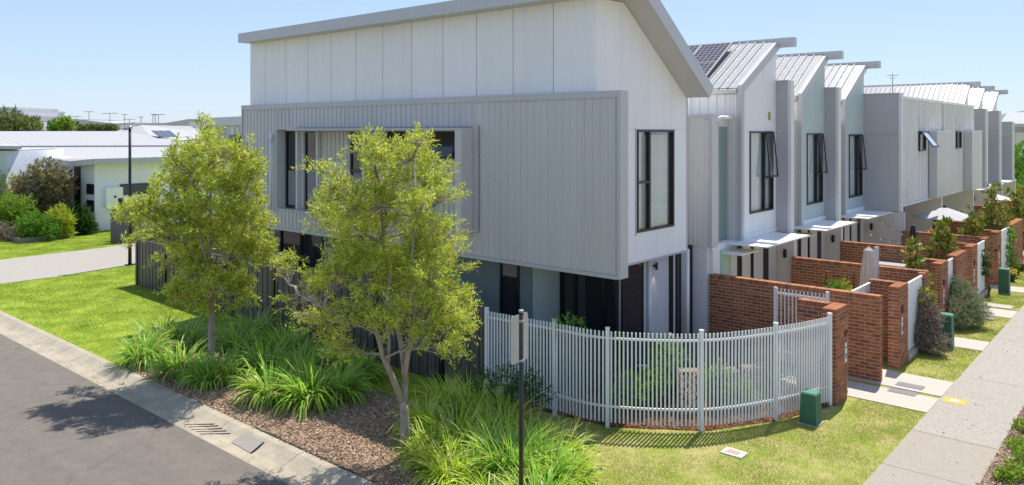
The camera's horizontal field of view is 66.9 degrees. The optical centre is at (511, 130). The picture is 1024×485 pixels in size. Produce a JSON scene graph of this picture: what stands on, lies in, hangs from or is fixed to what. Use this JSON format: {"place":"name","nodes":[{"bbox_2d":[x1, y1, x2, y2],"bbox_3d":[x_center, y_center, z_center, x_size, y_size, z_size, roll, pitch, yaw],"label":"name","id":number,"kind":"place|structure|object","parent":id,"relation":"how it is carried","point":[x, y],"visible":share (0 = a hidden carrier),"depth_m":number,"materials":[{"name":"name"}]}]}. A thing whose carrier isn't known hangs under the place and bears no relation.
{"place":"outdoors","nodes":[
{"label":"outdoors","id":0,"kind":"place"},
{"bbox_2d":[0,242,134,282],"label":"driveway","id":1,"kind":"structure","parent":0,"point":[44,266],"depth_m":34.05,"materials":[{"name":"concrete"}]},
{"bbox_2d":[0,334,288,484],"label":"road","id":2,"kind":"structure","parent":0,"point":[60,425],"depth_m":14.86,"materials":[{"name":"grey asphalt"}]},
{"bbox_2d":[118,125,200,140],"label":"peaked white roof house","id":3,"kind":"structure","parent":0,"point":[165,131],"depth_m":85.33,"materials":[{"name":"grey metal"}]},
{"bbox_2d":[0,223,443,396],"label":"lawn","id":4,"kind":"structure","parent":0,"point":[77,335],"depth_m":25.45,"materials":[{"name":"green plant"}]},
{"bbox_2d":[0,190,42,236],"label":"bright shrub","id":5,"kind":"object","parent":4,"relation":"on","point":[12,213],"visible":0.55,"depth_m":42.41,"materials":[{"name":"green plant"}]},
{"bbox_2d":[0,144,62,219],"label":"grey green house","id":6,"kind":"structure","parent":4,"relation":"on","point":[14,158],"depth_m":47.00,"materials":[{"name":"white paint"}]},
{"bbox_2d":[10,207,62,240],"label":"green shrub","id":7,"kind":"object","parent":4,"relation":"on","point":[41,227],"visible":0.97,"depth_m":40.98,"materials":[{"name":"green plant"}]},
{"bbox_2d":[7,156,79,218],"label":"red tip shrub","id":8,"kind":"object","parent":4,"relation":"on","point":[52,194],"visible":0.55,"depth_m":44.74,"materials":[{"name":"green plant"}]},
{"bbox_2d":[45,201,78,238],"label":"shrub","id":9,"kind":"object","parent":4,"relation":"on","point":[68,219],"visible":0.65,"depth_m":42.09,"materials":[{"name":"green plant"}]},
{"bbox_2d":[54,199,101,234],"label":"palm like plant","id":10,"kind":"object","parent":4,"relation":"on","point":[87,223],"visible":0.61,"depth_m":43.59,"materials":[{"name":"green plant"}]},
{"bbox_2d":[0,131,207,230],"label":"white house","id":11,"kind":"structure","parent":4,"relation":"on","point":[96,162],"depth_m":47.72,"materials":[{"name":"white paint"}]},
{"bbox_2d":[110,209,140,242],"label":"grey gate wall","id":12,"kind":"structure","parent":4,"relation":"on","point":[117,229],"depth_m":40.29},
{"bbox_2d":[124,309,195,352],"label":"lomandra clump","id":13,"kind":"object","parent":4,"relation":"on","point":[142,330],"visible":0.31,"depth_m":20.66,"materials":[{"name":"green plant"}]},
{"bbox_2d":[150,313,217,352],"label":"lomandra clump","id":14,"kind":"object","parent":4,"relation":"on","point":[194,335],"visible":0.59,"depth_m":20.55,"materials":[{"name":"green plant"}]},
{"bbox_2d":[219,304,287,341],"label":"lomandra clump","id":15,"kind":"object","parent":4,"relation":"on","point":[259,324],"visible":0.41,"depth_m":21.79,"materials":[{"name":"green plant"}]},
{"bbox_2d":[119,352,602,484],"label":"garden bed","id":16,"kind":"object","parent":4,"relation":"on","point":[343,444],"visible":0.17,"depth_m":15.18,"materials":[{"name":"brown plant"}]},
{"bbox_2d":[98,324,187,373],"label":"lomandra clump","id":17,"kind":"object","parent":16,"relation":"on","point":[137,355],"visible":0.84,"depth_m":19.17,"materials":[{"name":"green plant"}]},
{"bbox_2d":[134,335,217,386],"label":"lomandra clump","id":18,"kind":"object","parent":16,"relation":"on","point":[178,359],"visible":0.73,"depth_m":18.19,"materials":[{"name":"green plant"}]},
{"bbox_2d":[106,110,287,360],"bbox_3d":[-7.523,2.659,18.461,4.281,6.348,2.661,0,0,10],"label":"street tree","id":19,"kind":"object","parent":16,"relation":"on","point":[194,173],"visible":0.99,"depth_m":18.04,"materials":[{"name":"green plant"}]},
{"bbox_2d":[170,349,246,392],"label":"lomandra clump","id":20,"kind":"object","parent":16,"relation":"on","point":[197,381],"visible":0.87,"depth_m":17.59,"materials":[{"name":"green plant"}]},
{"bbox_2d":[191,344,268,390],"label":"lomandra clump","id":21,"kind":"object","parent":16,"relation":"on","point":[212,367],"visible":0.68,"depth_m":17.77,"materials":[{"name":"green plant"}]},
{"bbox_2d":[198,315,267,359],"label":"lomandra clump","id":22,"kind":"object","parent":16,"relation":"on","point":[229,337],"visible":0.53,"depth_m":20.09,"materials":[{"name":"green plant"}]},
{"bbox_2d":[221,328,298,384],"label":"lomandra clump","id":23,"kind":"object","parent":16,"relation":"on","point":[257,359],"visible":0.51,"depth_m":18.27,"materials":[{"name":"green plant"}]},
{"bbox_2d":[221,351,306,411],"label":"lomandra clump","id":24,"kind":"object","parent":16,"relation":"on","point":[256,390],"visible":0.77,"depth_m":16.56,"materials":[{"name":"green plant"}]},
{"bbox_2d":[244,316,320,362],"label":"lomandra clump","id":25,"kind":"object","parent":16,"relation":"on","point":[300,336],"visible":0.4,"depth_m":19.81,"materials":[{"name":"green plant"}]},
{"bbox_2d":[254,334,342,382],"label":"lomandra clump","id":26,"kind":"object","parent":16,"relation":"on","point":[301,351],"visible":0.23,"depth_m":18.10,"materials":[{"name":"green plant"}]},
{"bbox_2d":[257,352,364,422],"bbox_3d":[-4.318,5.263,16.436,2.304,1.115,2.228,0,0,41],"label":"lomandra clump","id":27,"kind":"object","parent":16,"relation":"on","point":[302,399],"visible":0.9,"depth_m":16.16,"materials":[{"name":"green plant"}]},
{"bbox_2d":[292,355,385,412],"bbox_3d":[-3.760,5.309,16.776,2.127,1.023,2.142,0,0,41],"label":"lomandra clump","id":28,"kind":"object","parent":16,"relation":"on","point":[349,373],"visible":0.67,"depth_m":16.59,"materials":[{"name":"green plant"}]},
{"bbox_2d":[315,340,395,388],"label":"lomandra clump","id":29,"kind":"object","parent":16,"relation":"on","point":[374,367],"visible":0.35,"depth_m":17.98,"materials":[{"name":"green plant"}]},
{"bbox_2d":[267,120,484,459],"bbox_3d":[-2.459,2.820,13.761,3.950,6.026,2.382,0,0,-3],"label":"street tree","id":30,"kind":"object","parent":16,"relation":"on","point":[383,269],"visible":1,"depth_m":13.61,"materials":[{"name":"green plant"}]},
{"bbox_2d":[383,413,466,482],"bbox_3d":[-1.396,5.422,13.510,1.753,0.796,1.635,0,0,41],"label":"lomandra clump","id":31,"kind":"object","parent":16,"relation":"on","point":[417,444],"visible":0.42,"depth_m":13.50,"materials":[{"name":"green plant"}]},
{"bbox_2d":[382,384,472,442],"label":"lomandra clump","id":32,"kind":"object","parent":16,"relation":"on","point":[418,408],"visible":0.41,"depth_m":14.99,"materials":[{"name":"green plant"}]},
{"bbox_2d":[408,368,486,421],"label":"lomandra clump","id":33,"kind":"object","parent":16,"relation":"on","point":[434,391],"visible":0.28,"depth_m":16.17,"materials":[{"name":"green plant"}]},
{"bbox_2d":[398,424,497,484],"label":"lomandra clump","id":34,"kind":"object","parent":16,"relation":"on","point":[439,474],"visible":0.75,"depth_m":12.75,"materials":[{"name":"green plant"}]},
{"bbox_2d":[409,387,505,453],"bbox_3d":[-1.052,5.330,14.217,1.948,0.980,2.084,0,0,-20],"label":"lomandra clump","id":35,"kind":"object","parent":16,"relation":"on","point":[474,418],"visible":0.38,"depth_m":14.31,"materials":[{"name":"green plant"}]},
{"bbox_2d":[438,406,523,473],"bbox_3d":[-0.498,5.355,13.471,1.919,0.929,2.055,0,0,41],"label":"lomandra clump","id":36,"kind":"object","parent":16,"relation":"on","point":[471,432],"visible":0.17,"depth_m":13.72,"materials":[{"name":"green plant"}]},
{"bbox_2d":[441,440,529,484],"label":"lomandra clump","id":37,"kind":"object","parent":16,"relation":"on","point":[478,475],"visible":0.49,"depth_m":12.45,"materials":[{"name":"green plant"}]},
{"bbox_2d":[455,381,551,438],"bbox_3d":[-0.153,5.319,14.667,2.075,1.002,2.016,0,0,-7],"label":"lomandra clump","id":38,"kind":"object","parent":16,"relation":"on","point":[514,408],"visible":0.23,"depth_m":14.87,"materials":[{"name":"green plant"}]},
{"bbox_2d":[441,405,569,483],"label":"lomandra clump","id":39,"kind":"object","parent":16,"relation":"on","point":[497,444],"visible":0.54,"depth_m":12.85,"materials":[{"name":"green plant"}]},
{"bbox_2d":[486,410,578,461],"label":"lomandra clump","id":40,"kind":"object","parent":16,"relation":"on","point":[549,433],"visible":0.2,"depth_m":13.91,"materials":[{"name":"green plant"}]},
{"bbox_2d":[485,449,591,484],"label":"lomandra clump","id":41,"kind":"object","parent":16,"relation":"on","point":[536,480],"visible":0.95,"depth_m":11.82,"materials":[{"name":"green plant"}]},
{"bbox_2d":[490,424,592,484],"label":"lomandra clump","id":42,"kind":"object","parent":16,"relation":"on","point":[527,469],"visible":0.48,"depth_m":12.67,"materials":[{"name":"green plant"}]},
{"bbox_2d":[516,436,610,484],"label":"lomandra clump","id":43,"kind":"object","parent":16,"relation":"on","point":[587,479],"visible":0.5,"depth_m":12.62,"materials":[{"name":"green plant"}]},
{"bbox_2d":[524,413,606,469],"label":"lomandra clump","id":44,"kind":"object","parent":16,"relation":"on","point":[579,442],"visible":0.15,"depth_m":13.68,"materials":[{"name":"green plant"}]},
{"bbox_2d":[206,116,249,228],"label":"house","id":45,"kind":"structure","parent":0,"point":[232,124],"depth_m":39.03,"materials":[{"name":"grey"}]},
{"bbox_2d":[0,0,1023,122],"label":"sky","id":46,"kind":"structure","parent":0,"point":[176,59],"materials":[{"name":"blue"}]},
{"bbox_2d":[229,195,1023,484],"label":"lawn","id":47,"kind":"structure","parent":0,"point":[845,404],"depth_m":14.37,"materials":[{"name":"plant"}]},
{"bbox_2d":[135,226,484,392],"bbox_3d":[-8.304,4.844,25.368,21.267,1.971,7.936,0,0,67],"label":"dark slat fence","id":48,"kind":"object","parent":47,"relation":"on","point":[427,363],"visible":0.35,"depth_m":20.96,"materials":[{"name":"black metal"}]},
{"bbox_2d":[238,0,713,372],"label":"corner townhouse","id":49,"kind":"structure","parent":47,"relation":"on","point":[560,130],"depth_m":18.81,"materials":[{"name":"white paint"}]},
{"bbox_2d":[286,131,295,207],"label":"window","id":50,"kind":"structure","parent":49,"relation":"in","point":[290,135],"depth_m":24.43,"materials":[{"name":"black glass"}]},
{"bbox_2d":[279,230,323,273],"bbox_3d":[-6.694,4.460,24.649,2.360,2.580,0.090,0,0,41],"label":"sliding door","id":51,"kind":"structure","parent":49,"relation":"in","point":[305,245],"depth_m":24.60,"materials":[{"name":"black glass"}]},
{"bbox_2d":[304,132,315,209],"bbox_3d":[-6.144,1.200,23.739,0.616,2.420,0.070,0,0,41],"label":"window","id":52,"kind":"structure","parent":49,"relation":"in","point":[309,137],"depth_m":23.80,"materials":[{"name":"black glass"}]},
{"bbox_2d":[425,132,454,158],"bbox_3d":[-1.793,0.350,19.832,1.105,0.720,0.330,0,0,41],"label":"window","id":53,"kind":"structure","parent":49,"relation":"in","point":[446,139],"depth_m":19.73,"materials":[{"name":"black glass"}]},
{"bbox_2d":[500,263,519,357],"bbox_3d":[-0.050,4.340,18.932,0.610,2.380,0.080,0,0,41],"label":"window","id":54,"kind":"structure","parent":49,"relation":"in","point":[509,286],"depth_m":18.97,"materials":[{"name":"black glass"}]},
{"bbox_2d":[560,272,617,335],"bbox_3d":[1.838,4.455,18.711,1.640,2.650,0.090,0,0,41],"label":"sliding door","id":55,"kind":"structure","parent":49,"relation":"in","point":[594,298],"depth_m":18.68,"materials":[{"name":"black glass"}]},
{"bbox_2d":[621,262,643,338],"bbox_3d":[2.881,4.455,18.558,0.050,2.650,0.960,0,0,41],"label":"glass door","id":56,"kind":"structure","parent":49,"relation":"in","point":[632,287],"depth_m":18.58,"materials":[{"name":"black"}]},
{"bbox_2d":[637,130,674,232],"bbox_3d":[3.299,1.175,18.897,0.520,2.410,1.740,0,0,41],"label":"window","id":57,"kind":"structure","parent":49,"relation":"in","point":[651,147],"depth_m":19.09,"materials":[{"name":"black glass"}]},
{"bbox_2d":[675,253,680,336],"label":"window","id":58,"kind":"structure","parent":49,"relation":"in","point":[677,256],"depth_m":20.24,"materials":[{"name":"black glass"}]},
{"bbox_2d":[434,365,517,423],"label":"lomandra clump","id":59,"kind":"object","parent":47,"relation":"on","point":[489,397],"visible":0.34,"depth_m":15.66,"materials":[{"name":"green plant"}]},
{"bbox_2d":[467,361,559,419],"bbox_3d":[0.177,5.175,15.309,1.834,1.521,1.796,0,0,41],"label":"dark shrub","id":60,"kind":"object","parent":47,"relation":"on","point":[512,390],"visible":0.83,"depth_m":15.05,"materials":[{"name":"green plant"}]},
{"bbox_2d":[511,309,527,484],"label":"street sign","id":61,"kind":"object","parent":47,"relation":"on","point":[519,338],"visible":1,"depth_m":10.88,"materials":[{"name":"black metal"}]},
{"bbox_2d":[408,383,923,484],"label":"front grass","id":62,"kind":"structure","parent":47,"relation":"on","point":[800,437],"depth_m":14.40,"materials":[{"name":"green plant"}]},
{"bbox_2d":[709,273,881,381],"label":"brick wall","id":63,"kind":"structure","parent":47,"relation":"on","point":[737,303],"depth_m":19.45,"materials":[{"name":"brown brick"}]},
{"bbox_2d":[774,287,828,363],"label":"picket gate","id":64,"kind":"structure","parent":47,"relation":"on","point":[788,294],"depth_m":19.11,"materials":[{"name":"white metal"}]},
{"bbox_2d":[797,388,823,427],"bbox_3d":[5.964,5.515,15.486,0.400,0.630,0.400,0,0,41],"label":"utility box","id":65,"kind":"object","parent":47,"relation":"on","point":[810,414],"visible":1,"depth_m":15.38,"materials":[{"name":"green plastic"}]},
{"bbox_2d":[797,298,847,405],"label":"brick pillar","id":66,"kind":"structure","parent":47,"relation":"on","point":[810,309],"depth_m":16.78,"materials":[{"name":"red brick"}]},
{"bbox_2d":[791,256,928,288],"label":"brick wall","id":67,"kind":"structure","parent":47,"relation":"on","point":[808,271],"depth_m":22.76,"materials":[{"name":"brown brick"}]},
{"bbox_2d":[859,246,877,286],"bbox_3d":[9.891,4.514,21.500,0.510,2.633,0.536,0,0,41],"label":"furled umbrella","id":68,"kind":"object","parent":47,"relation":"on","point":[868,270],"visible":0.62,"depth_m":21.40,"materials":[{"name":"beige fabric"}]},
{"bbox_2d":[869,278,907,368],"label":"brick pillar","id":69,"kind":"structure","parent":47,"relation":"on","point":[894,294],"depth_m":19.23,"materials":[{"name":"red brick"}]},
{"bbox_2d":[840,241,948,262],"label":"brick wall","id":70,"kind":"structure","parent":47,"relation":"on","point":[850,251],"depth_m":26.10,"materials":[{"name":"brown brick"}]},
{"bbox_2d":[908,275,922,360],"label":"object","id":71,"kind":"object","parent":47,"relation":"on","point":[914,284],"visible":0.64,"depth_m":20.22,"materials":[{"name":"paint"}]},
{"bbox_2d":[901,235,936,290],"bbox_3d":[11.684,4.435,22.619,1.234,2.812,1.103,0,0,41],"label":"magnolia tree","id":72,"kind":"object","parent":47,"relation":"on","point":[910,261],"visible":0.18,"depth_m":22.54,"materials":[{"name":"green plant"}]},
{"bbox_2d":[915,258,947,327],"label":"brick pillar","id":73,"kind":"structure","parent":47,"relation":"on","point":[938,268],"depth_m":22.53,"materials":[{"name":"red brick"}]},
{"bbox_2d":[913,291,951,356],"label":"wispy shrub","id":74,"kind":"object","parent":47,"relation":"on","point":[929,335],"visible":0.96,"depth_m":20.25,"materials":[{"name":"purple plant"}]},
{"bbox_2d":[897,347,981,381],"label":"verge grass","id":75,"kind":"structure","parent":47,"relation":"on","point":[951,359],"depth_m":19.54,"materials":[{"name":"green plant"}]},
{"bbox_2d":[923,215,959,258],"bbox_3d":[13.884,4.263,25.088,1.132,3.156,1.179,0,0,41],"label":"magnolia tree","id":76,"kind":"object","parent":47,"relation":"on","point":[944,237],"visible":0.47,"depth_m":24.97,"materials":[{"name":"green plant"}]},
{"bbox_2d":[902,231,989,284],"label":"brick wall","id":77,"kind":"structure","parent":47,"relation":"on","point":[926,237],"depth_m":29.08,"materials":[{"name":"brown brick"}]},
{"bbox_2d":[951,242,977,296],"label":"brick pillar","id":78,"kind":"structure","parent":47,"relation":"on","point":[971,249],"depth_m":25.85,"materials":[{"name":"red"}]},
{"bbox_2d":[946,272,992,331],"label":"grey shrub","id":79,"kind":"object","parent":47,"relation":"on","point":[965,307],"visible":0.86,"depth_m":22.87,"materials":[{"name":"green plant"}]},
{"bbox_2d":[956,204,990,240],"bbox_3d":[17.051,4.255,28.715,1.158,3.166,1.129,0,0,41],"label":"magnolia tree","id":80,"kind":"object","parent":47,"relation":"on","point":[974,227],"visible":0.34,"depth_m":28.68,"materials":[{"name":"green plant"}]},
{"bbox_2d":[968,86,1003,195],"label":"terrace house","id":81,"kind":"structure","parent":47,"relation":"on","point":[975,96],"depth_m":46.30,"materials":[{"name":"white paint"}]},
{"bbox_2d":[981,229,1000,284],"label":"brick pillar","id":82,"kind":"structure","parent":47,"relation":"on","point":[995,241],"depth_m":29.35,"materials":[{"name":"brown brick"}]},
{"bbox_2d":[980,181,1010,231],"bbox_3d":[19.600,3.936,31.729,1.402,3.812,1.339,0,0,41],"label":"magnolia tree","id":83,"kind":"object","parent":47,"relation":"on","point":[988,220],"visible":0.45,"depth_m":31.64,"materials":[{"name":"green plant"}]},
{"bbox_2d":[976,406,1023,484],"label":"verge bed","id":84,"kind":"object","parent":47,"relation":"on","point":[996,458],"depth_m":13.75,"materials":[{"name":"brown plant"}]},
{"bbox_2d":[1001,187,1023,243],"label":"magnolia tree","id":85,"kind":"object","parent":47,"relation":"on","point":[1016,210],"visible":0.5,"depth_m":36.47,"materials":[{"name":"green plant"}]},
{"bbox_2d":[504,385,827,429],"bbox_3d":[3.170,5.818,16.650,7.300,0.001,3.193,0,0,-1],"label":"front garden","id":86,"kind":"object","parent":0,"point":[670,414],"visible":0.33,"depth_m":15.69,"materials":[{"name":"green plant"}]},
{"bbox_2d":[523,311,589,407],"bbox_3d":[0.884,4.766,16.744,0.871,2.174,2.491,0,0,-24],"label":"garden plant","id":87,"kind":"object","parent":86,"relation":"on","point":[567,321],"visible":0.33,"depth_m":16.32,"materials":[{"name":"green plant"}]},
{"bbox_2d":[612,366,647,415],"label":"garden plant","id":88,"kind":"object","parent":86,"relation":"on","point":[621,390],"visible":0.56,"depth_m":15.82,"materials":[{"name":"green plant"}]},
{"bbox_2d":[637,358,675,407],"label":"garden plant","id":89,"kind":"object","parent":86,"relation":"on","point":[650,384],"visible":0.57,"depth_m":16.15,"materials":[{"name":"green plant"}]},
{"bbox_2d":[484,307,832,431],"bbox_3d":[3.034,4.845,15.890,7.428,1.970,1.764,0,0,4],"label":"curved picket fence","id":90,"kind":"object","parent":86,"relation":"on","point":[700,340],"visible":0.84,"depth_m":15.42,"materials":[{"name":"white metal"}]},
{"bbox_2d":[495,380,831,430],"bbox_3d":[3.159,5.803,16.651,7.371,0.179,3.254,0,0,-1],"label":"orange bark","id":91,"kind":"object","parent":86,"relation":"on","point":[787,415],"visible":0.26,"depth_m":15.87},
{"bbox_2d":[538,328,747,395],"bbox_3d":[2.978,5.155,17.311,4.822,1.250,0.914,0,0,3],"label":"garden screen","id":92,"kind":"object","parent":91,"relation":"on","point":[646,359],"visible":0.07,"depth_m":17.11,"materials":[{"name":"grey metal"}]},
{"bbox_2d":[645,335,692,403],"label":"garden plant","id":93,"kind":"object","parent":86,"relation":"on","point":[671,362],"visible":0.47,"depth_m":16.45,"materials":[{"name":"green plant"}]},
{"bbox_2d":[688,37,809,336],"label":"terrace house","id":94,"kind":"structure","parent":0,"point":[740,165],"depth_m":22.39,"materials":[{"name":"white paint"}]},
{"bbox_2d":[694,42,732,75],"bbox_3d":[5.860,-2.097,23.899,1.040,0.051,2.480,0,33,41],"label":"solar panel","id":95,"kind":"object","parent":94,"relation":"attached to","point":[708,57],"visible":0.54,"depth_m":24.15,"materials":[{"name":"blue glass"}]},
{"bbox_2d":[719,127,726,240],"bbox_3d":[5.938,1.545,21.857,0.015,3.330,0.570,0,0,41],"label":"frosted window","id":96,"kind":"structure","parent":94,"relation":"in","point":[722,130],"depth_m":21.83,"materials":[{"name":"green glass"}]},
{"bbox_2d":[749,131,778,213],"bbox_3d":[7.450,1.210,23.148,0.370,2.400,1.700,0,0,41],"label":"window","id":97,"kind":"structure","parent":94,"relation":"in","point":[759,159],"depth_m":23.26,"materials":[{"name":"black glass"}]},
{"bbox_2d":[775,51,855,260],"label":"terrace house","id":98,"kind":"structure","parent":0,"point":[817,152],"depth_m":26.73,"materials":[{"name":"white paint"}]},
{"bbox_2d":[807,133,827,204],"bbox_3d":[10.358,1.280,26.517,0.315,2.400,1.509,0,0,47],"label":"window","id":99,"kind":"structure","parent":98,"relation":"in","point":[812,138],"depth_m":26.63,"materials":[{"name":"black glass"}]},
{"bbox_2d":[778,367,938,412],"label":"entry path","id":100,"kind":"structure","parent":0,"point":[917,402],"depth_m":16.91,"materials":[{"name":"concrete"}]},
{"bbox_2d":[824,61,904,245],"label":"terrace house","id":101,"kind":"structure","parent":0,"point":[871,154],"depth_m":30.06,"materials":[{"name":"white paint"}]},
{"bbox_2d":[849,134,866,197],"bbox_3d":[13.226,1.330,29.853,0.370,2.400,1.600,0,0,41],"label":"window","id":102,"kind":"structure","parent":101,"relation":"in","point":[853,138],"depth_m":29.97,"materials":[{"name":"black glass"}]},
{"bbox_2d":[847,369,953,396],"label":"entry path","id":103,"kind":"structure","parent":0,"point":[933,387],"depth_m":17.92,"materials":[{"name":"concrete"}]},
{"bbox_2d":[877,96,950,231],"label":"box house","id":104,"kind":"structure","parent":0,"point":[926,163],"depth_m":32.83,"materials":[{"name":"grey"}]},
{"bbox_2d":[864,81,989,204],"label":"terrace house","id":105,"kind":"structure","parent":0,"point":[955,92],"depth_m":43.23,"materials":[{"name":"white paint"}]},
{"bbox_2d":[863,305,1023,484],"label":"footpath","id":106,"kind":"structure","parent":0,"point":[913,458],"depth_m":15.29,"materials":[{"name":"grey concrete"}]},
{"bbox_2d":[942,102,981,215],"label":"box house","id":107,"kind":"structure","parent":0,"point":[966,152],"depth_m":37.95,"materials":[{"name":"grey"}]},
{"bbox_2d":[983,90,1015,197],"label":"terrace house","id":108,"kind":"structure","parent":0,"point":[990,98],"depth_m":49.83,"materials":[{"name":"white paint"}]},
{"label":"ground","id":109,"kind":"structure","parent":0,"visible":0},
{"bbox_2d":[0,311,376,484],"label":"kerb","id":110,"kind":"structure","parent":109,"relation":"on","point":[159,400],"depth_m":16.24,"materials":[{"name":"concrete"}]},
{"bbox_2d":[185,423,354,473],"bbox_3d":[-4.588,5.884,14.491,4.609,0.164,0.682,0,0,35],"label":"storm drain","id":111,"kind":"object","parent":110,"relation":"in","point":[248,442],"visible":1,"depth_m":14.63,"materials":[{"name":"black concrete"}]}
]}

